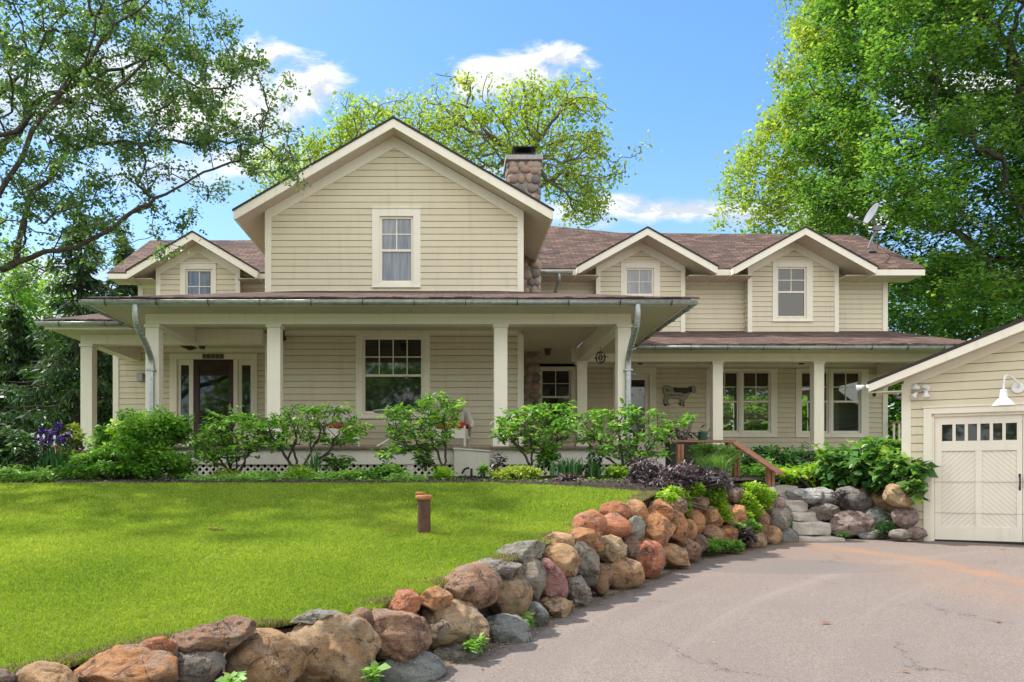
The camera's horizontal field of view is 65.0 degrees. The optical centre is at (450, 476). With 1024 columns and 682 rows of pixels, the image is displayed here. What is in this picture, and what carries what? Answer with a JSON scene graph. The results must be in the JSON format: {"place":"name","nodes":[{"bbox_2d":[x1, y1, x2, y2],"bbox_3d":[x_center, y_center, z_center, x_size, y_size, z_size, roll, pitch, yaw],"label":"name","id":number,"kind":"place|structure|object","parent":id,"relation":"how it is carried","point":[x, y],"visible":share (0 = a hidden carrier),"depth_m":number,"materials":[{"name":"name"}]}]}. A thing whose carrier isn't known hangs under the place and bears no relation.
{"place":"outdoors","nodes":[
{"label":"outdoors","id":0,"kind":"place"},
{"bbox_2d":[0,480,753,672],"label":"lawn","id":1,"kind":"structure","parent":0,"point":[328,508],"depth_m":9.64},
{"bbox_2d":[415,492,432,534],"bbox_3d":[-0.268,0.388,8.050,0.176,0.475,0.176,0,0,0],"label":"path light","id":2,"kind":"object","parent":1,"relation":"on","point":[424,514],"visible":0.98,"depth_m":7.99,"materials":[{"name":"metal"}]},
{"bbox_2d":[0,475,825,493],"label":"garden bed","id":3,"kind":"object","parent":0,"point":[622,485],"visible":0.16,"depth_m":11.63,"materials":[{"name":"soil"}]},
{"bbox_2d":[33,421,75,474],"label":"bearded iris","id":4,"kind":"object","parent":3,"relation":"on","point":[50,459],"visible":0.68,"depth_m":12.78,"materials":[{"name":"green plant"}]},
{"bbox_2d":[55,421,86,471],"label":"variegated shrub","id":5,"kind":"object","parent":3,"relation":"on","point":[76,441],"visible":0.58,"depth_m":13.24,"materials":[{"name":"green plant"}]},
{"bbox_2d":[55,404,196,479],"bbox_3d":[-5.091,-0.477,12.776,1.975,1.386,1.515,0,0,0],"label":"rounded shrub","id":6,"kind":"object","parent":3,"relation":"on","point":[138,445],"visible":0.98,"depth_m":12.54,"materials":[{"name":"green plant"}]},
{"bbox_2d":[181,405,276,474],"bbox_3d":[-3.777,-0.568,13.507,1.683,1.329,1.668,0,0,0],"label":"viburnum shrub","id":7,"kind":"object","parent":3,"relation":"on","point":[212,456],"visible":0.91,"depth_m":13.30,"materials":[{"name":"green plant"}]},
{"bbox_2d":[237,401,375,471],"bbox_3d":[-2.396,-0.591,13.458,2.282,1.377,1.603,0,0,0],"label":"viburnum shrub","id":8,"kind":"object","parent":3,"relation":"on","point":[346,433],"visible":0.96,"depth_m":13.32,"materials":[{"name":"green plant"}]},
{"bbox_2d":[184,470,428,481],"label":"ground cover","id":9,"kind":"object","parent":3,"relation":"on","point":[229,476],"visible":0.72,"depth_m":12.20,"materials":[{"name":"green plant"}]},
{"bbox_2d":[313,453,356,471],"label":"leafy weed","id":10,"kind":"object","parent":3,"relation":"on","point":[332,462],"visible":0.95,"depth_m":13.52,"materials":[{"name":"green plant"}]},
{"bbox_2d":[368,391,466,471],"bbox_3d":[-0.555,-0.649,13.511,1.686,1.491,1.701,0,0,0],"label":"viburnum shrub","id":11,"kind":"object","parent":3,"relation":"on","point":[424,403],"visible":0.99,"depth_m":13.29,"materials":[{"name":"green plant"}]},
{"bbox_2d":[486,463,544,479],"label":"golden perennial","id":12,"kind":"object","parent":3,"relation":"on","point":[512,472],"visible":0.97,"depth_m":12.59,"materials":[{"name":"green plant"}]},
{"bbox_2d":[487,399,586,474],"bbox_3d":[1.414,-0.601,13.433,1.651,1.397,1.628,0,0,0],"label":"viburnum shrub","id":13,"kind":"object","parent":3,"relation":"on","point":[513,420],"visible":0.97,"depth_m":13.31,"materials":[{"name":"green plant"}]},
{"bbox_2d":[543,456,586,475],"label":"iris clump","id":14,"kind":"object","parent":3,"relation":"on","point":[570,467],"visible":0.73,"depth_m":12.91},
{"bbox_2d":[570,397,698,476],"bbox_3d":[2.987,-0.627,13.498,2.132,1.448,1.685,0,0,0],"label":"viburnum shrub","id":15,"kind":"object","parent":3,"relation":"on","point":[618,427],"visible":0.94,"depth_m":13.28,"materials":[{"name":"green plant"}]},
{"bbox_2d":[623,455,734,493],"bbox_3d":[3.275,0.004,11.355,1.796,0.651,1.115,0,0,0],"label":"purple shrub","id":16,"kind":"object","parent":3,"relation":"on","point":[646,472],"visible":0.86,"depth_m":11.27,"materials":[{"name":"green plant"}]},
{"bbox_2d":[775,462,824,487],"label":"leafy perennial","id":17,"kind":"object","parent":3,"relation":"on","point":[801,478],"visible":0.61,"depth_m":14.77,"materials":[{"name":"green plant"}]},
{"bbox_2d":[810,435,940,504],"bbox_3d":[7.696,-0.148,13.966,1.811,1.220,2.381,0,0,-21],"label":"hydrangea shrub","id":18,"kind":"object","parent":3,"relation":"on","point":[844,465],"visible":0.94,"depth_m":13.87,"materials":[{"name":"green plant"}]},
{"bbox_2d":[14,478,901,681],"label":"soil bank","id":19,"kind":"structure","parent":0,"point":[486,612],"depth_m":8.28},
{"bbox_2d":[15,660,78,681],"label":"boulder","id":20,"kind":"object","parent":19,"relation":"on","point":[42,671],"visible":0.99,"depth_m":3.88,"materials":[{"name":"stone"}]},
{"bbox_2d":[74,643,178,681],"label":"boulder","id":21,"kind":"object","parent":19,"relation":"on","point":[135,662],"visible":1,"depth_m":4.06,"materials":[{"name":"stone"}]},
{"bbox_2d":[140,636,177,657],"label":"boulder","id":22,"kind":"object","parent":21,"relation":"on","point":[162,643],"visible":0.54,"depth_m":4.18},
{"bbox_2d":[223,628,306,681],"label":"boulder","id":23,"kind":"object","parent":19,"relation":"on","point":[267,655],"visible":0.76,"depth_m":4.43,"materials":[{"name":"stone"}]},
{"bbox_2d":[371,608,431,661],"bbox_3d":[-0.356,1.037,5.227,0.468,0.355,0.426,0,0,0],"label":"boulder","id":24,"kind":"object","parent":19,"relation":"on","point":[404,635],"visible":0.79,"depth_m":5.06,"materials":[{"name":"stone"}]},
{"bbox_2d":[388,588,420,613],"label":"boulder","id":25,"kind":"object","parent":24,"relation":"on","point":[407,599],"visible":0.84,"depth_m":5.35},
{"bbox_2d":[419,585,452,611],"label":"boulder","id":26,"kind":"object","parent":19,"relation":"on","point":[434,598],"visible":0.9,"depth_m":5.62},
{"bbox_2d":[443,561,501,610],"bbox_3d":[0.156,0.839,6.097,0.476,0.393,0.446,0,0,0],"label":"boulder","id":27,"kind":"object","parent":19,"relation":"on","point":[484,578],"visible":0.73,"depth_m":5.96,"materials":[{"name":"stone"}]},
{"bbox_2d":[478,558,521,579],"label":"boulder","id":28,"kind":"object","parent":19,"relation":"on","point":[505,570],"visible":0.49,"depth_m":6.39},
{"bbox_2d":[491,572,532,616],"bbox_3d":[0.479,0.957,6.541,0.399,0.429,0.411,0,0,0],"label":"boulder","id":29,"kind":"object","parent":19,"relation":"on","point":[515,596],"visible":0.59,"depth_m":6.39,"materials":[{"name":"stone"}]},
{"bbox_2d":[496,540,545,562],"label":"boulder","id":30,"kind":"object","parent":19,"relation":"on","point":[526,549],"visible":0.72,"depth_m":6.98,"materials":[{"name":"stone"}]},
{"bbox_2d":[518,557,546,600],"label":"boulder","id":31,"kind":"object","parent":19,"relation":"on","point":[532,572],"visible":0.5,"depth_m":6.84,"materials":[{"name":"stone"}]},
{"bbox_2d":[568,527,603,552],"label":"boulder","id":32,"kind":"object","parent":19,"relation":"on","point":[592,538],"visible":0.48,"depth_m":7.92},
{"bbox_2d":[573,541,599,586],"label":"boulder","id":33,"kind":"object","parent":19,"relation":"on","point":[588,565],"visible":0.66,"depth_m":7.77,"materials":[{"name":"stone"}]},
{"bbox_2d":[571,509,607,535],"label":"boulder","id":34,"kind":"object","parent":19,"relation":"on","point":[594,519],"visible":0.65,"depth_m":8.29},
{"bbox_2d":[603,512,631,538],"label":"boulder","id":35,"kind":"object","parent":19,"relation":"on","point":[619,525],"visible":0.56,"depth_m":8.77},
{"bbox_2d":[599,500,631,517],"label":"boulder","id":36,"kind":"object","parent":35,"relation":"on","point":[623,509],"visible":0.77,"depth_m":8.97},
{"bbox_2d":[643,510,675,546],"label":"boulder","id":37,"kind":"object","parent":19,"relation":"on","point":[660,528],"visible":0.65,"depth_m":9.78,"materials":[{"name":"stone"}]},
{"bbox_2d":[668,510,688,542],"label":"boulder","id":38,"kind":"object","parent":19,"relation":"on","point":[681,531],"visible":0.51,"depth_m":10.35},
{"bbox_2d":[653,481,734,521],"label":"creeping plant","id":39,"kind":"object","parent":19,"relation":"on","point":[688,495],"visible":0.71,"depth_m":11.29,"materials":[{"name":"green plant"}]},
{"bbox_2d":[739,480,777,519],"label":"creeping plant","id":40,"kind":"object","parent":19,"relation":"on","point":[760,497],"visible":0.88,"depth_m":12.58,"materials":[{"name":"green plant"}]},
{"bbox_2d":[769,507,790,530],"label":"boulder","id":41,"kind":"object","parent":19,"relation":"on","point":[781,519],"visible":0.62,"depth_m":12.96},
{"bbox_2d":[835,486,874,511],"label":"boulder","id":42,"kind":"object","parent":19,"relation":"on","point":[859,500],"visible":0.59,"depth_m":13.82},
{"bbox_2d":[0,0,1023,426],"label":"sky","id":43,"kind":"structure","parent":0,"point":[688,73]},
{"bbox_2d":[70,537,1023,681],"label":"driveway","id":44,"kind":"structure","parent":0,"point":[745,619],"depth_m":6.72,"materials":[{"name":"asphalt"}]},
{"bbox_2d":[178,651,226,681],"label":"boulder","id":45,"kind":"object","parent":44,"relation":"on","point":[200,666],"visible":0.88,"depth_m":4.24,"materials":[{"name":"stone"}]},
{"bbox_2d":[170,615,255,652],"bbox_3d":[-1.332,0.889,4.429,0.488,0.236,0.332,0,0,0],"label":"boulder","id":46,"kind":"object","parent":45,"relation":"on","point":[227,634],"visible":0.81,"depth_m":4.32,"materials":[{"name":"stone"}]},
{"bbox_2d":[286,612,381,681],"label":"boulder","id":47,"kind":"object","parent":44,"relation":"on","point":[340,647],"visible":0.68,"depth_m":4.72,"materials":[{"name":"stone"}]},
{"bbox_2d":[290,608,338,624],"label":"boulder","id":48,"kind":"object","parent":47,"relation":"on","point":[312,617],"visible":0.84,"depth_m":4.80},
{"bbox_2d":[375,651,446,681],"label":"boulder","id":49,"kind":"object","parent":44,"relation":"on","point":[424,666],"visible":0.67,"depth_m":5.04,"materials":[{"name":"stone"}]},
{"bbox_2d":[422,598,489,653],"bbox_3d":[0.005,1.086,5.777,0.450,0.445,0.502,0,0,-33],"label":"boulder","id":50,"kind":"object","parent":44,"relation":"on","point":[457,621],"visible":0.59,"depth_m":5.61,"materials":[{"name":"stone"}]},
{"bbox_2d":[443,578,474,600],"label":"boulder","id":51,"kind":"object","parent":50,"relation":"on","point":[460,589],"visible":0.63,"depth_m":5.84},
{"bbox_2d":[433,642,479,661],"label":"boulder","id":52,"kind":"object","parent":44,"relation":"on","point":[456,652],"visible":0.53,"depth_m":5.54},
{"bbox_2d":[486,613,532,642],"bbox_3d":[0.410,1.210,6.202,0.452,0.305,0.378,0,0,0],"label":"boulder","id":53,"kind":"object","parent":44,"relation":"on","point":[507,628],"visible":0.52,"depth_m":6.06,"materials":[{"name":"stone"}]},
{"bbox_2d":[521,601,549,626],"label":"boulder","id":54,"kind":"object","parent":44,"relation":"on","point":[540,615],"visible":0.47,"depth_m":6.62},
{"bbox_2d":[540,558,567,598],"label":"boulder","id":55,"kind":"object","parent":44,"relation":"on","point":[556,585],"visible":0.49,"depth_m":7.12,"materials":[{"name":"stone"}]},
{"bbox_2d":[537,596,574,617],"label":"boulder","id":56,"kind":"object","parent":44,"relation":"on","point":[557,607],"visible":0.62,"depth_m":7.00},
{"bbox_2d":[566,575,591,606],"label":"boulder","id":57,"kind":"object","parent":44,"relation":"on","point":[579,592],"visible":0.72,"depth_m":7.44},
{"bbox_2d":[543,543,578,577],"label":"boulder","id":58,"kind":"object","parent":57,"relation":"on","point":[563,557],"visible":0.66,"depth_m":7.46,"materials":[{"name":"stone"}]},
{"bbox_2d":[590,563,612,595],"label":"boulder","id":59,"kind":"object","parent":44,"relation":"on","point":[601,586],"visible":0.71,"depth_m":7.96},
{"bbox_2d":[437,541,795,681],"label":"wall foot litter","id":60,"kind":"object","parent":44,"relation":"on","point":[670,571],"depth_m":7.84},
{"bbox_2d":[603,557,644,589],"bbox_3d":[1.824,1.021,8.524,0.501,0.361,0.436,0,0,0],"label":"boulder","id":61,"kind":"object","parent":44,"relation":"on","point":[627,572],"visible":0.71,"depth_m":8.38,"materials":[{"name":"stone"}]},
{"bbox_2d":[597,534,627,562],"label":"boulder","id":62,"kind":"object","parent":61,"relation":"on","point":[615,549],"visible":0.81,"depth_m":8.43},
{"bbox_2d":[636,538,665,578],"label":"boulder","id":63,"kind":"object","parent":44,"relation":"on","point":[651,558],"visible":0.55,"depth_m":9.06,"materials":[{"name":"stone"}]},
{"bbox_2d":[663,543,689,566],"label":"boulder","id":64,"kind":"object","parent":44,"relation":"on","point":[676,555],"visible":0.61,"depth_m":9.77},
{"bbox_2d":[706,537,745,552],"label":"creeping plant","id":65,"kind":"object","parent":44,"relation":"on","point":[718,544],"visible":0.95,"depth_m":11.11,"materials":[{"name":"green plant"}]},
{"bbox_2d":[799,535,846,541],"bbox_3d":[5.979,1.093,13.365,0.978,0.251,0.705,0,0,0],"label":"stone step","id":66,"kind":"object","parent":44,"relation":"on","point":[830,538],"visible":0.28,"depth_m":13.06,"materials":[{"name":"stone"}]},
{"bbox_2d":[793,521,830,535],"bbox_3d":[5.920,0.865,13.648,0.832,0.246,0.798,0,0,0],"label":"stone step","id":67,"kind":"object","parent":66,"relation":"on","point":[809,528],"visible":0.56,"depth_m":13.28,"materials":[{"name":"stone"}]},
{"bbox_2d":[828,510,875,538],"bbox_3d":[6.854,0.805,13.713,0.810,0.492,0.615,0,0,21],"label":"boulder","id":68,"kind":"object","parent":44,"relation":"on","point":[855,523],"visible":0.86,"depth_m":13.53,"materials":[{"name":"stone"}]},
{"bbox_2d":[806,502,841,521],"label":"boulder","id":69,"kind":"object","parent":68,"relation":"on","point":[825,512],"visible":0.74,"depth_m":13.71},
{"bbox_2d":[786,487,838,506],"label":"boulder","id":70,"kind":"object","parent":69,"relation":"on","point":[811,497],"visible":0.82,"depth_m":13.96,"materials":[{"name":"stone"}]},
{"bbox_2d":[888,528,911,540],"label":"boulder","id":71,"kind":"object","parent":44,"relation":"on","point":[902,534],"visible":1,"depth_m":12.95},
{"bbox_2d":[891,507,918,528],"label":"boulder","id":72,"kind":"object","parent":71,"relation":"on","point":[905,518],"visible":0.87,"depth_m":12.94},
{"bbox_2d":[882,483,912,507],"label":"boulder","id":73,"kind":"object","parent":72,"relation":"on","point":[893,495],"visible":0.95,"depth_m":12.92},
{"bbox_2d":[867,318,1023,544],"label":"garage","id":74,"kind":"structure","parent":44,"relation":"on","point":[962,433],"depth_m":12.84,"materials":[{"name":"paint"}]},
{"bbox_2d":[935,414,1021,541],"bbox_3d":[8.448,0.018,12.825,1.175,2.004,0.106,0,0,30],"label":"garage door","id":75,"kind":"structure","parent":74,"relation":"in","point":[978,484],"depth_m":12.82,"materials":[{"name":"paint"}]},
{"bbox_2d":[991,374,1023,406],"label":"barn light","id":76,"kind":"object","parent":74,"relation":"attached to","point":[1003,400],"visible":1,"depth_m":12.28,"materials":[{"name":"white metal"}]},
{"bbox_2d":[640,417,710,470],"bbox_3d":[4.779,-0.627,16.956,1.544,1.353,0.820,0,0,0],"label":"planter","id":77,"kind":"object","parent":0,"point":[672,447],"visible":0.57,"depth_m":16.80,"materials":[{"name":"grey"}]},
{"bbox_2d":[678,451,756,476],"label":"ornamental grass","id":78,"kind":"object","parent":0,"point":[719,463],"depth_m":13.31,"materials":[{"name":"green plant"}]},
{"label":"ground","id":79,"kind":"structure","parent":0,"visible":0},
{"bbox_2d":[0,298,57,448],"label":"spruce tree","id":80,"kind":"object","parent":79,"relation":"on","point":[18,343],"visible":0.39,"depth_m":26.67,"materials":[{"name":"green plant"}]},
{"bbox_2d":[0,233,76,431],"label":"background tree","id":81,"kind":"object","parent":79,"relation":"on","point":[28,298],"visible":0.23,"depth_m":32.95,"materials":[{"name":"green plant"}]},
{"bbox_2d":[0,211,122,453],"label":"spruce tree","id":82,"kind":"object","parent":79,"relation":"on","point":[82,280],"visible":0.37,"depth_m":22.97,"materials":[{"name":"green plant"}]},
{"bbox_2d":[97,230,137,430],"bbox_3d":[-10.674,-3.499,26.092,4.207,9.122,4.298,0,0,0],"label":"spruce tree","id":83,"kind":"object","parent":79,"relation":"on","point":[128,290],"visible":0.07,"depth_m":25.81,"materials":[{"name":"green plant"}]},
{"bbox_2d":[0,0,319,305],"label":"oak tree","id":84,"kind":"object","parent":79,"relation":"on","point":[74,48],"visible":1,"depth_m":12.70,"materials":[{"name":"green plant"}]},
{"bbox_2d":[245,87,442,197],"bbox_3d":[-4.465,-8.086,34.552,8.394,16.626,5.193,0,0,0],"label":"locust tree","id":85,"kind":"object","parent":79,"relation":"on","point":[351,132],"visible":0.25,"depth_m":33.30,"materials":[{"name":"green plant"}]},
{"bbox_2d":[35,116,964,480],"bbox_3d":[2.870,-4.260,21.241,23.460,8.720,14.319,0,0,0],"label":"farmhouse","id":86,"kind":"object","parent":79,"relation":"on","point":[393,260],"visible":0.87,"depth_m":17.55,"materials":[{"name":"beige wood"}]},
{"bbox_2d":[179,262,216,294],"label":"window","id":87,"kind":"structure","parent":86,"relation":"in","point":[195,277],"depth_m":20.99,"materials":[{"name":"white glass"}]},
{"bbox_2d":[194,359,232,445],"bbox_3d":[-5.910,-1.749,19.933,0.994,2.359,0.134,0,0,0],"label":"front door","id":88,"kind":"structure","parent":86,"relation":"in","point":[213,378],"depth_m":19.97,"materials":[{"name":"red paint"}]},
{"bbox_2d":[355,333,429,418],"bbox_3d":[-1.264,-2.213,17.520,1.642,1.870,0.120,0,0,0],"label":"window","id":89,"kind":"structure","parent":86,"relation":"in","point":[392,369],"depth_m":17.56,"materials":[{"name":"clear glass"}]},
{"bbox_2d":[371,207,420,287],"bbox_3d":[-1.190,-5.022,17.520,1.083,1.765,0.120,0,0,0],"label":"window","id":90,"kind":"structure","parent":86,"relation":"in","point":[396,242],"depth_m":17.53,"materials":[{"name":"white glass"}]},
{"bbox_2d":[433,407,473,445],"bbox_3d":[0.050,-1.049,16.416,0.860,0.960,0.834,0,0,0],"label":"wicker chair","id":91,"kind":"object","parent":86,"relation":"on","point":[464,433],"visible":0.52,"depth_m":16.24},
{"bbox_2d":[539,364,575,433],"bbox_3d":[2.960,-2.235,22.650,1.172,2.023,0.120,0,0,0],"label":"window","id":92,"kind":"structure","parent":86,"relation":"in","point":[558,384],"depth_m":22.69,"materials":[{"name":"white glass"}]},
{"bbox_2d":[631,374,648,453],"bbox_3d":[5.194,-1.746,22.690,0.846,2.352,0.040,0,0,0],"label":"side door","id":93,"kind":"structure","parent":86,"relation":"in","point":[639,382],"depth_m":22.69,"materials":[{"name":"white glass"}]},
{"bbox_2d":[620,261,660,295],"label":"window","id":94,"kind":"structure","parent":86,"relation":"in","point":[638,278],"depth_m":22.36,"materials":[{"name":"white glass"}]},
{"bbox_2d":[663,385,696,405],"bbox_3d":[6.474,-2.294,22.607,0.956,0.592,0.018,0,0,0],"label":"cow sign","id":95,"kind":"object","parent":86,"relation":"attached to","point":[681,394],"visible":1,"depth_m":22.60,"materials":[{"name":"black paint"}]},
{"bbox_2d":[706,368,740,436],"bbox_3d":[7.714,-2.095,22.650,0.995,1.940,0.120,0,0,0],"label":"window","id":96,"kind":"structure","parent":86,"relation":"in","point":[726,433],"depth_m":22.61,"materials":[{"name":"white wood"}]},
{"bbox_2d":[741,368,777,436],"bbox_3d":[8.723,-2.095,22.650,1.052,1.940,0.120,0,0,0],"label":"window","id":97,"kind":"structure","parent":86,"relation":"in","point":[772,377],"depth_m":22.61,"materials":[{"name":"white wood"}]},
{"bbox_2d":[772,260,813,321],"bbox_3d":[9.545,-5.185,22.350,1.144,1.699,0.120,0,0,0],"label":"window","id":98,"kind":"structure","parent":86,"relation":"in","point":[789,277],"depth_m":22.36,"materials":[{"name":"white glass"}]},
{"bbox_2d":[795,368,830,437],"bbox_3d":[10.249,-2.091,22.650,0.998,1.948,0.120,0,0,0],"label":"window","id":99,"kind":"structure","parent":86,"relation":"in","point":[799,433],"depth_m":22.61,"materials":[{"name":"white wood"}]},
{"bbox_2d":[830,368,868,437],"bbox_3d":[11.281,-2.091,22.650,1.093,1.948,0.120,0,0,0],"label":"window","id":100,"kind":"structure","parent":86,"relation":"in","point":[863,394],"depth_m":22.61,"materials":[{"name":"white wood"}]},
{"bbox_2d":[406,63,661,230],"bbox_3d":[3.275,-8.334,34.239,10.428,17.121,6.646,0,0,0],"label":"locust tree","id":101,"kind":"object","parent":79,"relation":"on","point":[479,115],"visible":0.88,"depth_m":32.81,"materials":[{"name":"green plant"}]},
{"bbox_2d":[688,441,739,470],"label":"soft green shrub","id":102,"kind":"object","parent":79,"relation":"on","point":[710,449],"visible":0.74,"depth_m":15.16,"materials":[{"name":"green plant"}]},
{"bbox_2d":[667,440,783,486],"bbox_3d":[5.408,-0.222,15.386,0.868,1.043,2.500,0,0,-37],"label":"handrail","id":103,"kind":"object","parent":79,"relation":"on","point":[771,470],"visible":0.65,"depth_m":15.53,"materials":[{"name":"brown wood"}]},
{"bbox_2d":[723,396,806,430],"bbox_3d":[13.835,-2.100,38.021,10.199,7.788,10.387,0,0,0],"label":"background tree","id":104,"kind":"object","parent":79,"relation":"on","point":[759,409],"visible":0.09,"depth_m":34.88,"materials":[{"name":"green plant"}]},
{"bbox_2d":[740,441,819,481],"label":"evergreen shrub","id":105,"kind":"object","parent":79,"relation":"on","point":[792,457],"visible":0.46,"depth_m":17.13,"materials":[{"name":"green plant"}]},
{"bbox_2d":[731,456,873,479],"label":"ground cover","id":106,"kind":"object","parent":79,"relation":"on","point":[755,470],"visible":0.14,"depth_m":16.06,"materials":[{"name":"green plant"}]},
{"bbox_2d":[707,0,911,236],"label":"locust tree","id":107,"kind":"object","parent":79,"relation":"on","point":[805,35],"visible":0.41,"depth_m":34.88,"materials":[{"name":"green plant"}]},
{"bbox_2d":[746,382,902,438],"bbox_3d":[20.413,-3.289,41.901,12.725,8.803,12.850,0,0,40],"label":"background tree","id":108,"kind":"object","parent":79,"relation":"on","point":[894,410],"visible":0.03,"depth_m":38.29,"materials":[{"name":"green plant"}]},
{"bbox_2d":[763,0,1023,340],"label":"maple tree","id":109,"kind":"object","parent":79,"relation":"on","point":[941,44],"visible":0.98,"depth_m":28.36,"materials":[{"name":"green plant"}]},
{"bbox_2d":[888,242,1023,439],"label":"background tree","id":110,"kind":"object","parent":79,"relation":"on","point":[977,330],"visible":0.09,"depth_m":36.18,"materials":[{"name":"green plant"}]},
{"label":"path","id":111,"kind":"structure","parent":0,"visible":0},
{"bbox_2d":[0,464,81,483],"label":"ground cover","id":112,"kind":"object","parent":111,"relation":"on","point":[14,475],"visible":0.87,"depth_m":11.59,"materials":[{"name":"green plant"}]},
{"bbox_2d":[0,419,41,470],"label":"white green shrub","id":113,"kind":"object","parent":112,"relation":"on","point":[23,447],"visible":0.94,"depth_m":12.20,"materials":[{"name":"green plant"}]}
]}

